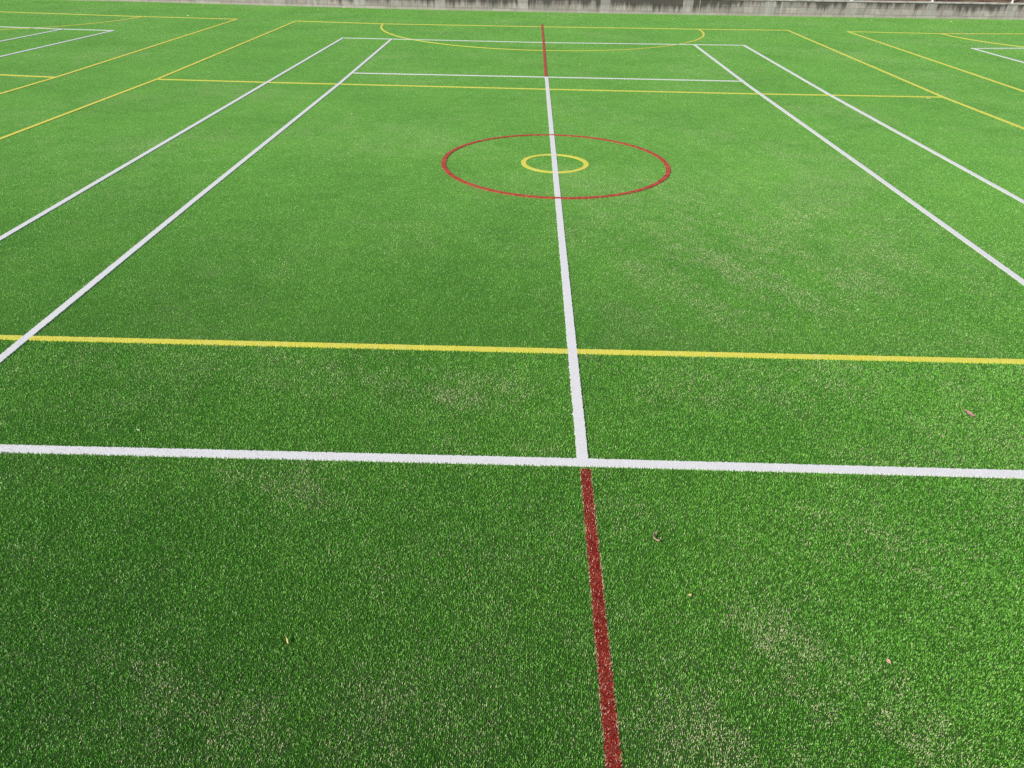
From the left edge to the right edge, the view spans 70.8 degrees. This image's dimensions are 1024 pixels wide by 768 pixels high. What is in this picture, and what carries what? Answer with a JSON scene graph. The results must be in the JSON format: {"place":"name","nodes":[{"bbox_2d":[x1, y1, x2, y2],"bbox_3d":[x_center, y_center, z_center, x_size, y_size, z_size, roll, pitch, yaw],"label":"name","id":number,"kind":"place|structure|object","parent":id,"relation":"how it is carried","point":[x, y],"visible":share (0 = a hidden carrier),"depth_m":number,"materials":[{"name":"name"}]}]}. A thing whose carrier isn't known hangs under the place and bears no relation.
{"place":"outdoors","nodes":[
{"label":"outdoors","id":0,"kind":"place"},
{"bbox_2d":[0,0,1023,767],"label":"ground","id":1,"kind":"structure","parent":0,"point":[534,118],"depth_m":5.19,"materials":[{"name":"green plant"}]},
{"bbox_2d":[0,74,52,77],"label":"netball line","id":2,"kind":"object","parent":1,"relation":"on","point":[27,75],"visible":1,"depth_m":14.26,"materials":[{"name":"yellow paint"}]},
{"bbox_2d":[0,29,62,41],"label":"tennis line","id":3,"kind":"object","parent":1,"relation":"on","point":[31,35],"visible":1,"depth_m":19.01,"materials":[{"name":"white paint"}]},
{"bbox_2d":[0,26,111,30],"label":"tennis line","id":4,"kind":"object","parent":1,"relation":"on","point":[56,28],"visible":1,"depth_m":20.23,"materials":[{"name":"white paint"}]},
{"bbox_2d":[0,30,115,56],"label":"tennis line","id":5,"kind":"object","parent":1,"relation":"on","point":[55,43],"visible":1,"depth_m":17.76,"materials":[{"name":"white paint"}]},
{"bbox_2d":[0,16,143,29],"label":"goal arc","id":6,"kind":"object","parent":1,"relation":"on","point":[73,25],"visible":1,"depth_m":20.91,"materials":[{"name":"paint"}]},
{"bbox_2d":[0,11,225,18],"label":"netball line","id":7,"kind":"object","parent":1,"relation":"on","point":[118,15],"visible":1,"depth_m":23.13,"materials":[{"name":"paint"}]},
{"bbox_2d":[0,19,237,94],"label":"netball line","id":8,"kind":"object","parent":1,"relation":"on","point":[109,59],"visible":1,"depth_m":15.81,"materials":[{"name":"paint"}]},
{"bbox_2d":[0,21,296,139],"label":"netball line","id":9,"kind":"object","parent":1,"relation":"on","point":[43,122],"visible":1,"depth_m":13.13,"materials":[{"name":"yellow paint"}]},
{"bbox_2d":[0,38,343,240],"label":"tennis line","id":10,"kind":"object","parent":1,"relation":"on","point":[38,216],"visible":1,"depth_m":9.46,"materials":[{"name":"white paint"}]},
{"bbox_2d":[0,39,392,363],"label":"tennis line","id":11,"kind":"object","parent":1,"relation":"on","point":[35,330],"visible":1,"depth_m":7.06,"materials":[{"name":"white paint"}]},
{"bbox_2d":[0,444,1023,478],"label":"tennis line","id":12,"kind":"object","parent":1,"relation":"on","point":[504,460],"visible":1,"depth_m":4.28,"materials":[{"name":"white paint"}]},
{"bbox_2d":[0,335,1023,363],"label":"netball line","id":13,"kind":"object","parent":1,"relation":"on","point":[518,349],"visible":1,"depth_m":5.40,"materials":[{"name":"yellow paint"}]},
{"bbox_2d":[380,24,704,50],"bbox_3d":[0.876,-9.853,20.474,9.923,0.008,5.264,2,33,1],"label":"goal arc","id":14,"kind":"object","parent":1,"relation":"on","point":[382,29],"visible":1,"depth_m":18.84,"materials":[{"name":"paint"}]},
{"bbox_2d":[541,24,546,76],"bbox_3d":[0.842,-8.961,19.074,0.083,0.011,9.380,2,33,1],"label":"line","id":15,"kind":"object","parent":1,"relation":"on","point":[544,57],"visible":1,"depth_m":17.82,"materials":[{"name":"red paint"}]},
{"bbox_2d":[302,21,786,30],"bbox_3d":[0.954,-11.223,22.621,15.570,0.010,0.400,1,33,0],"label":"netball line","id":16,"kind":"object","parent":1,"relation":"on","point":[537,26],"visible":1,"depth_m":22.54,"materials":[{"name":"paint"}]},
{"bbox_2d":[355,73,741,81],"bbox_3d":[0.743,-6.426,15.100,8.140,0.010,0.078,1,33,0],"label":"tennis line","id":17,"kind":"object","parent":1,"relation":"on","point":[549,77],"visible":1,"depth_m":15.09,"materials":[{"name":"white paint"}]},
{"bbox_2d":[354,38,742,45],"bbox_3d":[0.870,-9.283,19.579,11.005,0.010,0.248,1,33,0],"label":"tennis line","id":18,"kind":"object","parent":1,"relation":"on","point":[538,42],"visible":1,"depth_m":19.55,"materials":[{"name":"white paint"}]},
{"bbox_2d":[158,79,942,97],"bbox_3d":[0.689,-5.749,14.039,15.352,0.009,0.190,2,33,1],"label":"netball line","id":19,"kind":"object","parent":1,"relation":"on","point":[552,89],"visible":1,"depth_m":13.99,"materials":[{"name":"yellow paint"}]},
{"bbox_2d":[86,0,1023,19],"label":"block wall","id":20,"kind":"structure","parent":1,"relation":"on","point":[906,9],"depth_m":26.32,"materials":[{"name":"concrete"}]},
{"bbox_2d":[521,154,588,172],"bbox_3d":[0.576,-2.961,9.663,0.911,0.015,0.909,2,33,1],"label":"ring","id":21,"kind":"object","parent":1,"relation":"on","point":[584,161],"visible":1,"depth_m":9.62,"materials":[{"name":"yellow paint"}]},
{"bbox_2d":[441,134,670,199],"bbox_3d":[0.583,-2.980,9.692,3.060,0.016,3.062,2,33,1],"label":"ring","id":22,"kind":"object","parent":1,"relation":"on","point":[452,175],"visible":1,"depth_m":9.24,"materials":[{"name":"red paint"}]},
{"bbox_2d":[545,77,588,464],"bbox_3d":[0.573,-2.977,9.681,0.083,0.023,12.860,2,33,1],"label":"tennis line","id":23,"kind":"object","parent":1,"relation":"on","point":[580,429],"visible":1,"depth_m":5.80,"materials":[{"name":"white paint"}]},
{"bbox_2d":[579,468,622,767],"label":"line","id":24,"kind":"object","parent":1,"relation":"on","point":[611,741],"visible":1,"depth_m":3.25,"materials":[{"name":"red paint"}]},
{"bbox_2d":[653,531,659,540],"bbox_3d":[0.748,0.798,3.750,0.030,0.028,0.066,0,33,-1],"label":"dead leaf","id":25,"kind":"object","parent":1,"relation":"on","point":[654,535],"visible":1,"depth_m":3.76,"materials":[{"name":"beige plant"}]},
{"bbox_2d":[694,45,1023,284],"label":"tennis line","id":26,"kind":"object","parent":1,"relation":"on","point":[965,240],"visible":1,"depth_m":8.84,"materials":[{"name":"white paint"}]},
{"bbox_2d":[743,45,1023,202],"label":"tennis line","id":27,"kind":"object","parent":1,"relation":"on","point":[938,154],"visible":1,"depth_m":11.17,"materials":[{"name":"white paint"}]},
{"bbox_2d":[787,30,1023,128],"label":"netball line","id":28,"kind":"object","parent":1,"relation":"on","point":[1021,127],"visible":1,"depth_m":14.78,"materials":[{"name":"paint"}]},
{"bbox_2d":[847,31,1009,33],"bbox_3d":[15.767,-11.130,22.927,10.393,0.009,0.328,-1,33,-3],"label":"netball line","id":29,"kind":"object","parent":1,"relation":"on","point":[939,33],"visible":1,"depth_m":22.76,"materials":[{"name":"yellow paint"}]},
{"bbox_2d":[849,32,1023,91],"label":"netball line","id":30,"kind":"object","parent":1,"relation":"on","point":[943,63],"visible":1,"depth_m":17.34,"materials":[{"name":"yellow paint"}]},
{"bbox_2d":[962,406,974,415],"bbox_3d":[3.017,0.183,4.766,0.029,0.031,0.102,-30,50,-17],"label":"dead leaf","id":31,"kind":"object","parent":1,"relation":"on","point":[969,413],"visible":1,"depth_m":4.77,"materials":[{"name":"beige plant"}]},
{"bbox_2d":[943,34,1023,46],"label":"goal arc","id":32,"kind":"object","parent":1,"relation":"on","point":[981,41],"visible":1,"depth_m":21.29,"materials":[{"name":"paint"}]},
{"bbox_2d":[971,48,1023,62],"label":"tennis line","id":33,"kind":"object","parent":1,"relation":"on","point":[998,55],"visible":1,"depth_m":18.82,"materials":[{"name":"white paint"}]},
{"bbox_2d":[973,48,1023,48],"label":"tennis line","id":34,"kind":"object","parent":1,"relation":"on","point":[998,48],"visible":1,"depth_m":19.98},
{"bbox_2d":[870,0,1023,2],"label":"terrain","id":35,"kind":"structure","parent":0,"point":[1010,1],"depth_m":26.69,"materials":[{"name":"soil"}]}
]}

